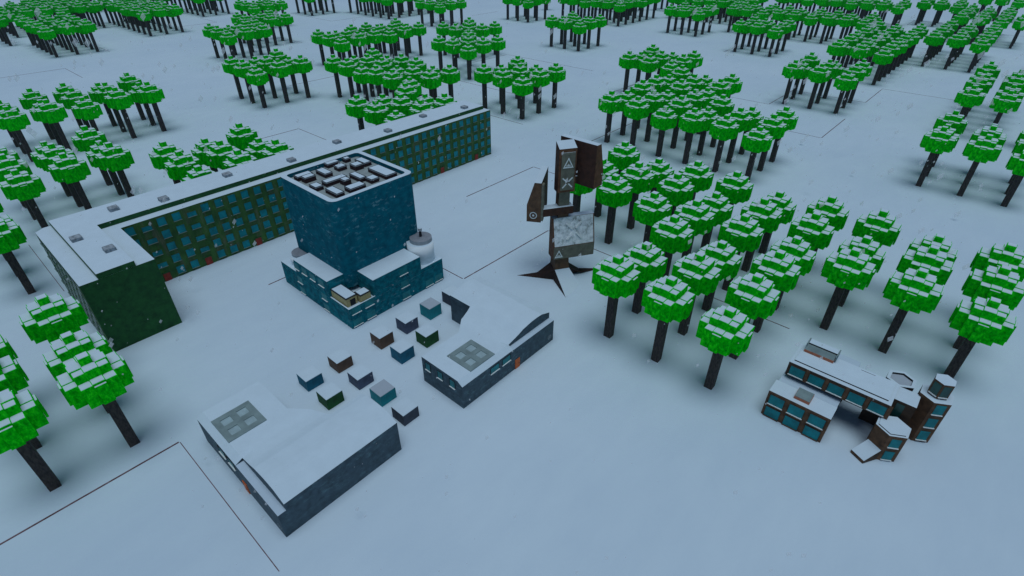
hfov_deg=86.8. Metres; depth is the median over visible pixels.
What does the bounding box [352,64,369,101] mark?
cube tree
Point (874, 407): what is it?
window
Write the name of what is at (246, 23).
cube tree
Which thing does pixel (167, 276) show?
door
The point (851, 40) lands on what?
cube tree
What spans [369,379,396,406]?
storage box
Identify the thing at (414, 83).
cube tree
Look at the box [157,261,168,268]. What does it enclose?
window
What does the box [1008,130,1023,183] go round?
cube tree
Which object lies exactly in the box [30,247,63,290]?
boundary line
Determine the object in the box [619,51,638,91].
cube tree
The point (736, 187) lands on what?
cube tree
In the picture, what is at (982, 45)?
cube tree
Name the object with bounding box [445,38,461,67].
cube tree
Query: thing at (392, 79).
cube tree
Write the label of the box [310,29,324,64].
cube tree
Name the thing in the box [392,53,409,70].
cube tree
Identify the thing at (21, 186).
cube tree
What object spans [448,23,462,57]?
cube tree
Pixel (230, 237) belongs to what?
window
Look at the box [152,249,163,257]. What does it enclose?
window
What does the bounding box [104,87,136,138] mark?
cube tree
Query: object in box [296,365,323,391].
storage box
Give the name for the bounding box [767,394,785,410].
window
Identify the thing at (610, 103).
cube tree
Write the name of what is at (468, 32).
cube tree
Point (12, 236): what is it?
cube tree
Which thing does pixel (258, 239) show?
door
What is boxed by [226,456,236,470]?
window
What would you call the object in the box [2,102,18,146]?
cube tree
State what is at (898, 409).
window
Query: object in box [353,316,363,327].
window
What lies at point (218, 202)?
window
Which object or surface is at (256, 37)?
cube tree
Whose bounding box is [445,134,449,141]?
window
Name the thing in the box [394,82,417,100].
cube tree
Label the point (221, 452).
window
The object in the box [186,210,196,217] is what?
window
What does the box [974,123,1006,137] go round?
cube tree
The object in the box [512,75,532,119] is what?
cube tree
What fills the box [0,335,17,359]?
cube tree
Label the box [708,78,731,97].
cube tree
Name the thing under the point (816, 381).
window
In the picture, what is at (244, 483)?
door
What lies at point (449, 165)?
window
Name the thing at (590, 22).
cube tree
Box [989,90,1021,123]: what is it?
cube tree
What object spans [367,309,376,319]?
window
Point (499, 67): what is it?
cube tree
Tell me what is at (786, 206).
cube tree
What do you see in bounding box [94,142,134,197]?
cube tree
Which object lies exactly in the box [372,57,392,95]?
cube tree
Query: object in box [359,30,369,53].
cube tree
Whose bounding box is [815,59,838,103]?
cube tree
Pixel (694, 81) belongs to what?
cube tree
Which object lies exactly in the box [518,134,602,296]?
monument
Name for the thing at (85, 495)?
boundary line
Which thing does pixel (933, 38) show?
cube tree
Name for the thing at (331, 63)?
cube tree
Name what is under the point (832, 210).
cube tree
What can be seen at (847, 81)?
cube tree
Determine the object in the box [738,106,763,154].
cube tree
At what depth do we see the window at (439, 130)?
128.84 m
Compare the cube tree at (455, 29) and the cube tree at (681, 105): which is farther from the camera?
the cube tree at (455, 29)
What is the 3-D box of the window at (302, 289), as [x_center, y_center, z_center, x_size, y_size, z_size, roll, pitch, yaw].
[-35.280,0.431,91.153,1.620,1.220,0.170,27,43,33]
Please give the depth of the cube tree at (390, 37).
231.05 m
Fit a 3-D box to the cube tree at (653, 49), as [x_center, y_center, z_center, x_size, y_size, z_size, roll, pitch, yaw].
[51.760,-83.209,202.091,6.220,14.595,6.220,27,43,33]
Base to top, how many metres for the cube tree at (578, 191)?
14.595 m
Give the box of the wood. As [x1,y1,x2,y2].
[0,0,1023,63]
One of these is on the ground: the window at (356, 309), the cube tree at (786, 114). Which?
the cube tree at (786, 114)
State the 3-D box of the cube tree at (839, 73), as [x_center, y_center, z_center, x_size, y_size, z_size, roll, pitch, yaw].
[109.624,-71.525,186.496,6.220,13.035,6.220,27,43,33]
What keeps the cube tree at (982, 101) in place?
on the ground
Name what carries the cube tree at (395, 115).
on the ground
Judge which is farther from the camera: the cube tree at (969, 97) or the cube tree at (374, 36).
the cube tree at (374, 36)
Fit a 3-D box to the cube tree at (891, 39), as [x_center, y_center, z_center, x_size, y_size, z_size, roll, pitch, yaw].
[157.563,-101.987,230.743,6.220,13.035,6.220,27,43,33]
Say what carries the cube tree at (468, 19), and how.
on the ground
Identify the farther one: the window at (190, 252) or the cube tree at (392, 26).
the cube tree at (392, 26)
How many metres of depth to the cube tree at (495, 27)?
241.67 m
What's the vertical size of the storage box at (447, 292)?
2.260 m
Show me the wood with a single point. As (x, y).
(68, 18)
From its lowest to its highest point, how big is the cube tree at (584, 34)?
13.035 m
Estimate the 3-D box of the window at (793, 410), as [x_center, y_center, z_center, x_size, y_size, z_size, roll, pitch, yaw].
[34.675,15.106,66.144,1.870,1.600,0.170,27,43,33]
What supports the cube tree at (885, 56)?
on the ground
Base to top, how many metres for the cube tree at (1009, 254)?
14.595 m
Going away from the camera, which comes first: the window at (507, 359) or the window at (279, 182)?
the window at (507, 359)
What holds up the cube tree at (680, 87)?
on the ground
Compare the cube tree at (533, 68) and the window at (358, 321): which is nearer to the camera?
the window at (358, 321)
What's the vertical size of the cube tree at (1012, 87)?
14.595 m
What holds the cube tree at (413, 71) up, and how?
on the ground
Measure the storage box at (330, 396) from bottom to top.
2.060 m
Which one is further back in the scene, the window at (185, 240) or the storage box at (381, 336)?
the window at (185, 240)
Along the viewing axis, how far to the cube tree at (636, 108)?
141.18 m
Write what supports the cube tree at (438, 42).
on the ground
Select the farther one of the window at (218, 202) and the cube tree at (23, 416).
the window at (218, 202)
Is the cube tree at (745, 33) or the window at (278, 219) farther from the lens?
the cube tree at (745, 33)
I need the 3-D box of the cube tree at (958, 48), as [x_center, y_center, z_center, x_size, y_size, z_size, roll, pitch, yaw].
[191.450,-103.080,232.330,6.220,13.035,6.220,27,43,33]
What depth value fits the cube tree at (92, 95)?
158.60 m
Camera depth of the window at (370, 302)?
84.33 m
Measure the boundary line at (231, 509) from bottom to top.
0.231 m
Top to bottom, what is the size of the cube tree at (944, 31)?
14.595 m
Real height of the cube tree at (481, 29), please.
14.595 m
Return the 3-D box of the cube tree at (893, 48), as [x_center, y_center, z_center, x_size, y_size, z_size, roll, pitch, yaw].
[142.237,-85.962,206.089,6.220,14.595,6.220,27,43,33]
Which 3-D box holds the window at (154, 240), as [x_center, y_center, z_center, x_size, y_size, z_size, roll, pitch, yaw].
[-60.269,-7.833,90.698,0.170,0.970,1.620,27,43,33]
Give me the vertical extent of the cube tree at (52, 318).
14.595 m
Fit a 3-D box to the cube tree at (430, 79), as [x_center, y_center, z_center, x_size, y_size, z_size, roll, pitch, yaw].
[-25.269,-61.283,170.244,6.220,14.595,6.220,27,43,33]
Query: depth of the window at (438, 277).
94.31 m
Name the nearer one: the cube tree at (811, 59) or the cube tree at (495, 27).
the cube tree at (811, 59)
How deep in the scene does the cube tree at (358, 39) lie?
220.61 m
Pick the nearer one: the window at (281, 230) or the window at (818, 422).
the window at (818, 422)
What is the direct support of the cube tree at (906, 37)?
on the ground
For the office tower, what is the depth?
85.72 m
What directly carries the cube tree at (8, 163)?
on the ground
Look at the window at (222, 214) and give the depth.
97.85 m
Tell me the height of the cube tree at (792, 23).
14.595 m
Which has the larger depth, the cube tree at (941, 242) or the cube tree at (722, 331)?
the cube tree at (941, 242)
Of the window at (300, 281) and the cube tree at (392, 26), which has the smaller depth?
the window at (300, 281)
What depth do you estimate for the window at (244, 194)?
99.44 m
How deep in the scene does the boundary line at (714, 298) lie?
87.90 m
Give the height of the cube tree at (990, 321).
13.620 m
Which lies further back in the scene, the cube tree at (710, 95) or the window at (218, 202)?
the cube tree at (710, 95)
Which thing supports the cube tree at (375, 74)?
on the ground
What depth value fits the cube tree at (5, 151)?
112.99 m
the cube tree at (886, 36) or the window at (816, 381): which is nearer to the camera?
the window at (816, 381)
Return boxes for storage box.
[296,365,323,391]
[316,382,343,409]
[327,348,352,372]
[347,364,373,389]
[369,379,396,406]
[370,325,393,349]
[390,339,414,363]
[391,397,418,425]
[396,311,418,333]
[415,323,438,347]
[420,297,441,319]
[442,285,456,305]
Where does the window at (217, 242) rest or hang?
in the apartment block
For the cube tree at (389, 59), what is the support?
on the ground
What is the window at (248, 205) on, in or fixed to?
in the apartment block
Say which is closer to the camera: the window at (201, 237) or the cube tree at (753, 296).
the cube tree at (753, 296)
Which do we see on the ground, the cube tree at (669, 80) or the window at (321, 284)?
the cube tree at (669, 80)
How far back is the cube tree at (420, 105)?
137.98 m
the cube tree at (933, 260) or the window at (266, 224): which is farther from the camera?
the window at (266, 224)
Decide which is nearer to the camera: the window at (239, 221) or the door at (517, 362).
the door at (517, 362)
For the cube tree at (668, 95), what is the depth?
151.39 m
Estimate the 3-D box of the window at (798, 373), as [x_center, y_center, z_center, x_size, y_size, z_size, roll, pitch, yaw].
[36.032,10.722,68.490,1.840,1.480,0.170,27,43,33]
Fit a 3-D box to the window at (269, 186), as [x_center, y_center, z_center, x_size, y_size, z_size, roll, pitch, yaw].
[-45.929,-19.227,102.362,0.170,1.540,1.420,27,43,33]
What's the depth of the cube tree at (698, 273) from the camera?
75.27 m
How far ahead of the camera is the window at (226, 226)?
99.17 m
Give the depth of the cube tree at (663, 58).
188.27 m
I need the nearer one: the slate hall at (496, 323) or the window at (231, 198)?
the slate hall at (496, 323)
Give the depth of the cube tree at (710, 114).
138.41 m
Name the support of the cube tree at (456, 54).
on the ground
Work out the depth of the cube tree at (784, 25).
243.26 m
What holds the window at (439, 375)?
in the slate hall at (496, 323)
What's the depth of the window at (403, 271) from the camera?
87.33 m
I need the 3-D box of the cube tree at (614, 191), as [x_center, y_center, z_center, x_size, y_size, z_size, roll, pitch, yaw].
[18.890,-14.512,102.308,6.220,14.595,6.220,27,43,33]
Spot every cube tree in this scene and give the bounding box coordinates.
[0,100,26,153]
[0,106,32,161]
[0,146,25,208]
[0,153,36,219]
[0,168,47,227]
[0,203,5,259]
[0,214,16,276]
[0,218,35,294]
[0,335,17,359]
[0,355,41,449]
[0,388,61,491]
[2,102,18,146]
[19,88,54,139]
[19,293,88,343]
[29,99,63,145]
[30,140,71,196]
[34,99,71,149]
[37,143,82,206]
[42,329,112,412]
[48,152,91,209]
[52,82,83,128]
[56,349,139,447]
[60,87,90,127]
[71,96,102,130]
[71,125,112,185]
[85,140,124,195]
[87,82,117,126]
[94,82,126,131]
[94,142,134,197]
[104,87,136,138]
[116,72,145,119]
[128,82,155,125]
[136,81,166,131]
[148,141,183,183]
[163,150,201,181]
[182,165,214,181]
[191,137,217,171]
[202,23,219,57]
[205,140,237,169]
[210,25,227,58]
[219,30,237,57]
[221,55,243,98]
[222,149,257,169]
[223,25,237,54]
[225,122,257,151]
[229,23,245,57]
[233,59,254,103]
[237,25,254,58]
[239,19,254,52]
[244,137,268,159]
[245,66,268,107]
[249,56,265,93]
[250,25,262,54]
[256,23,272,54]
[256,55,277,98]
[261,138,293,158]
[268,48,286,87]
[268,58,290,102]
[282,56,298,93]
[291,55,312,97]
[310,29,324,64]
[321,31,337,53]
[324,54,342,97]
[332,30,341,59]
[333,36,350,59]
[337,58,357,96]
[339,29,352,57]
[345,94,370,129]
[346,24,359,56]
[349,55,361,92]
[350,31,366,57]
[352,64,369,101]
[358,54,376,96]
[359,22,371,49]
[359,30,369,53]
[363,100,389,124]
[364,47,382,86]
[366,28,382,49]
[366,65,386,96]
[370,24,385,52]
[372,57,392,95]
[374,93,391,107]
[379,23,386,53]
[382,69,403,97]
[383,28,397,57]
[383,110,405,122]
[384,55,393,92]
[385,22,398,55]
[389,18,402,50]
[389,93,413,116]
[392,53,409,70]
[392,65,404,75]
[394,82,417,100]
[397,24,412,56]
[399,76,421,95]
[403,64,423,82]
[405,23,413,52]
[407,57,426,97]
[409,99,433,115]
[411,21,426,55]
[414,93,434,106]
[420,68,441,99]
[426,65,439,99]
[431,35,446,70]
[433,93,456,108]
[436,21,449,54]
[439,64,459,97]
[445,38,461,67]
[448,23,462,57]
[448,36,459,68]
[460,35,476,72]
[460,43,476,79]
[461,28,476,35]
[461,30,476,65]
[462,17,475,25]
[462,21,475,32]
[474,63,493,108]
[475,23,489,37]
[475,37,491,63]
[488,21,501,54]
[489,34,505,66]
[492,67,512,113]
[494,64,509,103]
[508,55,526,98]
[510,63,529,108]
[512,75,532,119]
[529,64,542,103]
[529,67,549,113]
[545,14,558,46]
[545,63,565,107]
[557,16,563,43]
[558,16,572,48]
[567,11,576,41]
[570,183,593,212]
[571,14,582,46]
[572,20,586,50]
[582,16,587,43]
[583,16,596,48]
[592,254,640,338]
[594,158,617,216]
[595,14,606,45]
[595,173,632,243]
[598,90,623,142]
[607,141,639,174]
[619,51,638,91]
[619,90,634,135]
[620,161,654,229]
[623,96,649,145]
[623,241,667,313]
[630,79,653,128]
[632,191,672,242]
[634,51,646,82]
[639,54,658,80]
[641,90,665,141]
[641,275,694,362]
[643,44,660,76]
[646,74,666,93]
[646,157,673,192]
[649,214,694,276]
[650,105,677,156]
[653,50,670,76]
[657,172,694,215]
[659,60,677,76]
[660,89,676,105]
[663,74,675,89]
[667,95,692,148]
[668,51,678,60]
[668,79,691,97]
[671,65,691,80]
[671,251,721,335]
[673,54,692,70]
[674,198,715,257]
[678,107,707,163]
[679,160,713,199]
[684,89,706,140]
[685,74,704,91]
[686,50,702,73]
[696,87,718,134]
[696,106,720,155]
[696,305,754,389]
[699,240,741,310]
[700,74,713,89]
[700,191,733,248]
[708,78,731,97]
[708,94,734,147]
[709,114,739,172]
[714,170,753,238]
[718,213,764,290]
[724,73,742,98]
[724,272,780,359]
[726,107,752,162]
[732,18,747,51]
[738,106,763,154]
[740,20,751,48]
[740,197,782,271]
[741,125,772,179]
[747,14,759,46]
[749,20,765,53]
[749,249,801,332]
[757,18,772,51]
[757,113,786,171]
[758,190,796,253]
[763,20,775,48]
[766,25,783,56]
[769,106,798,161]
[769,235,816,309]
[774,20,790,53]
[781,18,796,50]
[782,59,804,103]
[786,211,834,286]
[790,60,811,98]
[798,52,820,94]
[805,195,849,251]
[807,63,831,108]
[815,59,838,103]
[819,247,875,329]
[822,60,844,98]
[826,39,846,62]
[833,70,857,113]
[836,40,850,62]
[837,235,885,306]
[840,33,857,66]
[840,63,865,108]
[843,31,863,67]
[847,59,872,102]
[849,32,867,63]
[849,42,869,63]
[851,209,901,247]
[854,26,873,60]
[859,39,875,60]
[865,40,879,60]
[867,33,885,62]
[870,30,890,65]
[871,47,893,84]
[874,32,893,63]
[877,41,899,80]
[878,267,943,353]
[882,38,904,77]
[887,38,907,73]
[892,33,913,69]
[896,30,917,66]
[896,244,953,285]
[906,234,957,261]
[915,126,956,186]
[921,30,942,66]
[925,31,944,62]
[926,124,959,176]
[929,25,949,59]
[932,110,967,166]
[943,32,966,69]
[944,296,1016,377]
[948,30,969,65]
[951,31,970,62]
[952,265,1023,349]
[954,85,984,114]
[956,134,1002,196]
[962,84,985,118]
[963,74,991,119]
[966,70,994,116]
[967,37,990,72]
[969,125,1006,146]
[970,242,1023,281]
[972,32,994,68]
[974,61,1000,78]
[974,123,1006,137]
[975,29,996,65]
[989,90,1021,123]
[994,84,1023,100]
[999,74,1023,92]
[1000,150,1023,206]
[1004,69,1023,79]
[1004,139,1023,194]
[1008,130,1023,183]
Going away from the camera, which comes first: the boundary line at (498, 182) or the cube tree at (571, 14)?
the boundary line at (498, 182)
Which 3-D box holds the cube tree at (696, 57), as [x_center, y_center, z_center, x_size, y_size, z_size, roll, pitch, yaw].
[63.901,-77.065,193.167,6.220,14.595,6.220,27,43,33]
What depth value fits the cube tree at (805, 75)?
183.39 m
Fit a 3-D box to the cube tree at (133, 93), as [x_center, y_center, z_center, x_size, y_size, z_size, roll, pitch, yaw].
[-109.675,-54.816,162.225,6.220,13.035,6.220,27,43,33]
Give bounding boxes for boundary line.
[0,442,178,544]
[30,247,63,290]
[180,442,278,570]
[464,230,547,278]
[466,167,532,196]
[594,249,789,328]
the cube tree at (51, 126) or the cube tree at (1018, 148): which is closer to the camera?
the cube tree at (1018, 148)
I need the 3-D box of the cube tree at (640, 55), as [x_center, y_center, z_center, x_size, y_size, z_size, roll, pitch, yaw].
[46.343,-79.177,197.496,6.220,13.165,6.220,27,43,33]
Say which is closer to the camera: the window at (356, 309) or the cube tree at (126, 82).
the window at (356, 309)
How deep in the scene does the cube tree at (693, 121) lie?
132.54 m
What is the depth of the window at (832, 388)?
66.02 m
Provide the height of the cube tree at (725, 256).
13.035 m
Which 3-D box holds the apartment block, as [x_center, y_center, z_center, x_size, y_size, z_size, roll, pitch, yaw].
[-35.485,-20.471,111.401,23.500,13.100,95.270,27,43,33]
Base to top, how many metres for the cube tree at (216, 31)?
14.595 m
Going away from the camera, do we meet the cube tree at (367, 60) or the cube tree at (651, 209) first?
the cube tree at (651, 209)
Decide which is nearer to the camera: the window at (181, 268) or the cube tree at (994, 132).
the window at (181, 268)
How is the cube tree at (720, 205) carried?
on the ground
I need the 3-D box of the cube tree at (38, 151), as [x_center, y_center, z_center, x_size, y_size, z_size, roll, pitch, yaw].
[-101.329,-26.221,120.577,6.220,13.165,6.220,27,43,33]
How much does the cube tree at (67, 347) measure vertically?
13.035 m
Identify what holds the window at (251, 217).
in the apartment block
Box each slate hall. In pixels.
[197,381,400,536]
[421,277,553,408]
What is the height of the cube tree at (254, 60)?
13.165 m
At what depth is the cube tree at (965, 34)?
223.08 m
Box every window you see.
[124,226,136,236]
[141,225,153,232]
[146,237,157,245]
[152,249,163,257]
[156,216,166,226]
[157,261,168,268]
[161,229,172,239]
[166,241,177,250]
[171,211,181,221]
[171,252,181,262]
[175,224,186,233]
[176,264,186,273]
[180,235,191,245]
[185,247,195,257]
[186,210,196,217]
[189,259,199,268]
[191,222,201,229]
[195,234,205,241]
[199,202,209,212]
[200,245,209,253]
[204,214,214,224]
[208,226,218,235]
[212,237,222,247]
[213,198,223,207]
[216,248,226,258]
[217,210,227,219]
[217,445,226,459]
[222,221,231,231]
[225,233,234,242]
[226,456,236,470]
[227,193,236,203]
[229,244,238,253]
[231,205,240,215]
[234,217,243,226]
[238,228,247,237]
[240,189,248,199]
[242,239,250,248]
[243,201,252,210]
[247,213,255,222]
[250,224,259,232]
[252,185,261,194]
[256,197,264,206]
[259,208,267,217]
[262,219,271,228]
[265,181,273,190]
[266,230,273,239]
[268,193,276,202]
[271,204,279,213]
[274,215,282,224]
[277,178,282,186]
[277,226,285,234]
[279,190,285,198]
[282,201,287,209]
[285,212,290,220]
[288,223,293,230]
[293,262,299,270]
[297,276,302,284]
[300,286,305,295]
[301,267,307,276]
[309,272,315,282]
[318,278,323,287]
[321,292,327,301]
[323,302,329,312]
[351,304,361,315]
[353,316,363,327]
[364,298,373,308]
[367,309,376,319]
[399,266,408,276]
[401,278,409,288]
[402,290,410,300]
[425,362,430,372]
[426,278,433,287]
[431,149,435,155]
[432,158,436,165]
[435,273,442,282]
[437,127,441,134]
[437,370,442,381]
[439,155,443,162]
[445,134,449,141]
[447,162,451,168]
[449,378,455,389]
[452,122,456,129]
[490,363,499,374]
[502,354,510,365]
[762,405,780,421]
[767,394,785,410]
[781,414,799,430]
[786,403,805,419]
[787,365,805,379]
[801,424,820,441]
[806,373,824,388]
[806,413,826,429]
[825,382,844,397]
[845,391,865,407]
[866,400,887,416]
[890,403,904,417]
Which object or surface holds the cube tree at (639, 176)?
on the ground
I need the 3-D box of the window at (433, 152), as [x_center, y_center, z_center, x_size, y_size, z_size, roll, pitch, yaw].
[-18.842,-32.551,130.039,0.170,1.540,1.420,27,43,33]
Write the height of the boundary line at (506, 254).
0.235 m
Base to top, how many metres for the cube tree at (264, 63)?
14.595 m
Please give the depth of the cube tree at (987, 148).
116.66 m
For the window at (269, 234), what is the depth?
106.26 m
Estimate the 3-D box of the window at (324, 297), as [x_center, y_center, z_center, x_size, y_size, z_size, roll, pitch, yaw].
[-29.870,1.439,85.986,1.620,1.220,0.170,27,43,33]
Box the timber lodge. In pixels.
[761,338,956,463]
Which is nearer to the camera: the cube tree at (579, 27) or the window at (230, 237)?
the window at (230, 237)
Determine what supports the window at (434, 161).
in the apartment block
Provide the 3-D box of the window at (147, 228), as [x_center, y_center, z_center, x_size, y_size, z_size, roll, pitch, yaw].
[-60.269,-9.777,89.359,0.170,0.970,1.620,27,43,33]
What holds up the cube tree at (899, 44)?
on the ground
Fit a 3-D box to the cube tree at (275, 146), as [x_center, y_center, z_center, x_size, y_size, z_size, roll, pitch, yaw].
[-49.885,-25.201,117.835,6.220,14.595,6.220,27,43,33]
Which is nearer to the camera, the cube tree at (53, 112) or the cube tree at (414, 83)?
the cube tree at (53, 112)
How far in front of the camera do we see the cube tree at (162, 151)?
112.41 m
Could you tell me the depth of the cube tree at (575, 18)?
258.00 m
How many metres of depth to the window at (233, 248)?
101.85 m
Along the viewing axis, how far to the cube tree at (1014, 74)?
165.79 m
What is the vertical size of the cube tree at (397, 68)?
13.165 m
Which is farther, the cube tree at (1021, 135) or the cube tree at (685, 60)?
the cube tree at (685, 60)
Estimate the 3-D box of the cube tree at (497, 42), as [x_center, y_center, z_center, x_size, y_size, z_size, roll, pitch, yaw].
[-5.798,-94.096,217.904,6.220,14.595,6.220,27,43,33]
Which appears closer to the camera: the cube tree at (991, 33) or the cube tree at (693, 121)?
the cube tree at (693, 121)
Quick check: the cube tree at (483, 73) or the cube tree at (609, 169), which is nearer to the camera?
the cube tree at (609, 169)
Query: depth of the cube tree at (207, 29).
236.25 m
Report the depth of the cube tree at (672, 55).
193.95 m
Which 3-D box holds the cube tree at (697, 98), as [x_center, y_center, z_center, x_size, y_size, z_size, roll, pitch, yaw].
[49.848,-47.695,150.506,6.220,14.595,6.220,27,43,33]
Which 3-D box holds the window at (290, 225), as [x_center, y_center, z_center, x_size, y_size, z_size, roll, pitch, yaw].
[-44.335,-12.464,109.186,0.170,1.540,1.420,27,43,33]
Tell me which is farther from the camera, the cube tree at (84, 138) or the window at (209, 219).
the cube tree at (84, 138)
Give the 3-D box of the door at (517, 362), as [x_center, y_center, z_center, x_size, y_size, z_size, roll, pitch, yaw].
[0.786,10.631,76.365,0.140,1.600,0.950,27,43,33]
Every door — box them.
[162,271,171,281]
[204,255,212,264]
[242,480,250,493]
[254,236,262,245]
[515,357,519,368]
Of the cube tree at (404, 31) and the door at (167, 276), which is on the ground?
the cube tree at (404, 31)
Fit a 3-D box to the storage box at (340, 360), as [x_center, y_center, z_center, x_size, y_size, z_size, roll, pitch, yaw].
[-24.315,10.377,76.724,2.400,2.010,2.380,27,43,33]
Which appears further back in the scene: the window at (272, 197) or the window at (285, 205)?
the window at (285, 205)
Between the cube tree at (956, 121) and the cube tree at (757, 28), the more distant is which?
the cube tree at (757, 28)
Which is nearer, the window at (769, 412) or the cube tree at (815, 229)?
the window at (769, 412)
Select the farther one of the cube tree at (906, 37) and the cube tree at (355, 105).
the cube tree at (906, 37)
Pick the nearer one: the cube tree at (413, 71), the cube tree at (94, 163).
the cube tree at (94, 163)
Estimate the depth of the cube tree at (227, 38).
227.83 m
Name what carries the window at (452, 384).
in the slate hall at (496, 323)
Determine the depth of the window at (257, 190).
100.91 m
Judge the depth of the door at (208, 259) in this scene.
99.03 m
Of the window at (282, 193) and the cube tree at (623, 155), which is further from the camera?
the cube tree at (623, 155)
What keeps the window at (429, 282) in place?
in the office tower
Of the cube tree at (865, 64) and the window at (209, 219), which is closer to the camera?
the window at (209, 219)
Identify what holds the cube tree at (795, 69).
on the ground
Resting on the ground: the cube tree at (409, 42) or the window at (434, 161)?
the cube tree at (409, 42)
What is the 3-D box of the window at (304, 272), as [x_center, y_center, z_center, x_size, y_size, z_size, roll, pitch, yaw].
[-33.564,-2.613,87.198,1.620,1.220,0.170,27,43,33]
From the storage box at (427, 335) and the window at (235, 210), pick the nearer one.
the storage box at (427, 335)
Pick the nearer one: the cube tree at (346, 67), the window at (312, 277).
the window at (312, 277)
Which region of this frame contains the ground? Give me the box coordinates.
[0,0,1023,575]
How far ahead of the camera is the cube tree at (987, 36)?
218.29 m
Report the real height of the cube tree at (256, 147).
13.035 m
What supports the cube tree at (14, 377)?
on the ground
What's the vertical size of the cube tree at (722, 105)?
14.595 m
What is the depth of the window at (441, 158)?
132.87 m
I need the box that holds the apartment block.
[36,100,490,351]
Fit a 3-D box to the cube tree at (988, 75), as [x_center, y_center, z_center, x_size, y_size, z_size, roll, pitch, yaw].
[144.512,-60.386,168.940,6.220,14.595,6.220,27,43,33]
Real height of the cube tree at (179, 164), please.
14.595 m
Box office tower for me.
[280,151,443,328]
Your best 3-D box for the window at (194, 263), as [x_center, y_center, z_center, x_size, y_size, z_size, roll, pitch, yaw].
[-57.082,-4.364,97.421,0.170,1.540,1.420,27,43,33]
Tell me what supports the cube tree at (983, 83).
on the ground
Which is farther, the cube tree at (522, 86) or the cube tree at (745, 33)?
the cube tree at (745, 33)
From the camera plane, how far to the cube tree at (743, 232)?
85.03 m
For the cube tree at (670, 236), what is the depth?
84.80 m
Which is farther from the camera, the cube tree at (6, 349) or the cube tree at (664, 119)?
the cube tree at (664, 119)
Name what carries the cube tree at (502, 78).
on the ground
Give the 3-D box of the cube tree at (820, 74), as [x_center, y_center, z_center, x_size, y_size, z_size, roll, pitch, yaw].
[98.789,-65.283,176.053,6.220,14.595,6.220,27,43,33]
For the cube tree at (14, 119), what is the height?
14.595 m
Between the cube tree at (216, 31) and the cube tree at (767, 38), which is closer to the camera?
the cube tree at (216, 31)
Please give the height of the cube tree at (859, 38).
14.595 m
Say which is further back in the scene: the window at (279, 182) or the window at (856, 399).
the window at (279, 182)
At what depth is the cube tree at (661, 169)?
108.80 m
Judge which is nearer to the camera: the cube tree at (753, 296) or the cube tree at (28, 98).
the cube tree at (753, 296)
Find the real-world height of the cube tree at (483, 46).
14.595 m
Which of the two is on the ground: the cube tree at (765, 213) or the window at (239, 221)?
the cube tree at (765, 213)
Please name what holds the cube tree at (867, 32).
on the ground
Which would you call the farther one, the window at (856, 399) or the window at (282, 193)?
the window at (282, 193)
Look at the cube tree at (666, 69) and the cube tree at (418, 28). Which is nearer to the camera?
the cube tree at (666, 69)
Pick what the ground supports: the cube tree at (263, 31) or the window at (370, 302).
the cube tree at (263, 31)
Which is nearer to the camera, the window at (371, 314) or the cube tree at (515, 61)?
the window at (371, 314)
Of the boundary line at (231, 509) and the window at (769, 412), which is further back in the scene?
the window at (769, 412)
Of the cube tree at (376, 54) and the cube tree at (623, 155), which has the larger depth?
the cube tree at (376, 54)
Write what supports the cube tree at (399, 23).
on the ground
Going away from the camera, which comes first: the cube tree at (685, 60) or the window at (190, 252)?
the window at (190, 252)
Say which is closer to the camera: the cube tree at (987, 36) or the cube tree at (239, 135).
the cube tree at (239, 135)
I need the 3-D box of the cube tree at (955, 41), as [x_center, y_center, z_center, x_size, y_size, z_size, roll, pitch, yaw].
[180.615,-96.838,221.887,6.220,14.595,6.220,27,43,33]
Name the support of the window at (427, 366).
in the slate hall at (496, 323)
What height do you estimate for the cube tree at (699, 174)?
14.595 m
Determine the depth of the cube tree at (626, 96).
151.68 m
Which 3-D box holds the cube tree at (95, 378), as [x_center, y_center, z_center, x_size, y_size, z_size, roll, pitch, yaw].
[-46.032,13.230,62.012,6.220,14.595,6.220,27,43,33]
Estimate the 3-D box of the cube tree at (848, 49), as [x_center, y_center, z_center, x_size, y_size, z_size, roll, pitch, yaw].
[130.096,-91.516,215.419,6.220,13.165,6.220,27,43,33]
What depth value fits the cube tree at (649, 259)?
80.61 m
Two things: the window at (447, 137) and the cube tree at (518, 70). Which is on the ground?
the cube tree at (518, 70)
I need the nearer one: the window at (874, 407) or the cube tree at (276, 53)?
the window at (874, 407)
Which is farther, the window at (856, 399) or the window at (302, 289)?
the window at (302, 289)
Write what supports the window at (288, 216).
in the apartment block
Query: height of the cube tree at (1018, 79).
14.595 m
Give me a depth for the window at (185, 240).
94.75 m
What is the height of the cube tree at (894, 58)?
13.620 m
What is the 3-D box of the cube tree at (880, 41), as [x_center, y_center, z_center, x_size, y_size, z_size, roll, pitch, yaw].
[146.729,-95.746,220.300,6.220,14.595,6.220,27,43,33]
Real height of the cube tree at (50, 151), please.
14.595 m
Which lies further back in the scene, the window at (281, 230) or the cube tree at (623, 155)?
the cube tree at (623, 155)
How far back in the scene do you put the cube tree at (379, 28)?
235.05 m
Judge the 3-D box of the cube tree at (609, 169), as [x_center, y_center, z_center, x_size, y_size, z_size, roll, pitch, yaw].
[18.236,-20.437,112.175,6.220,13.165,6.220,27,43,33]
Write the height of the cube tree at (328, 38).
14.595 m
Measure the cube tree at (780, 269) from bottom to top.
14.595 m
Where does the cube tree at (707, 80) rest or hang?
on the ground
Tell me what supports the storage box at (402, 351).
on the ground
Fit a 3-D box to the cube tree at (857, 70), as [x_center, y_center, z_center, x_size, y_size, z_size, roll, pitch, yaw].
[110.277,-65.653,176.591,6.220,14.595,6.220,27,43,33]

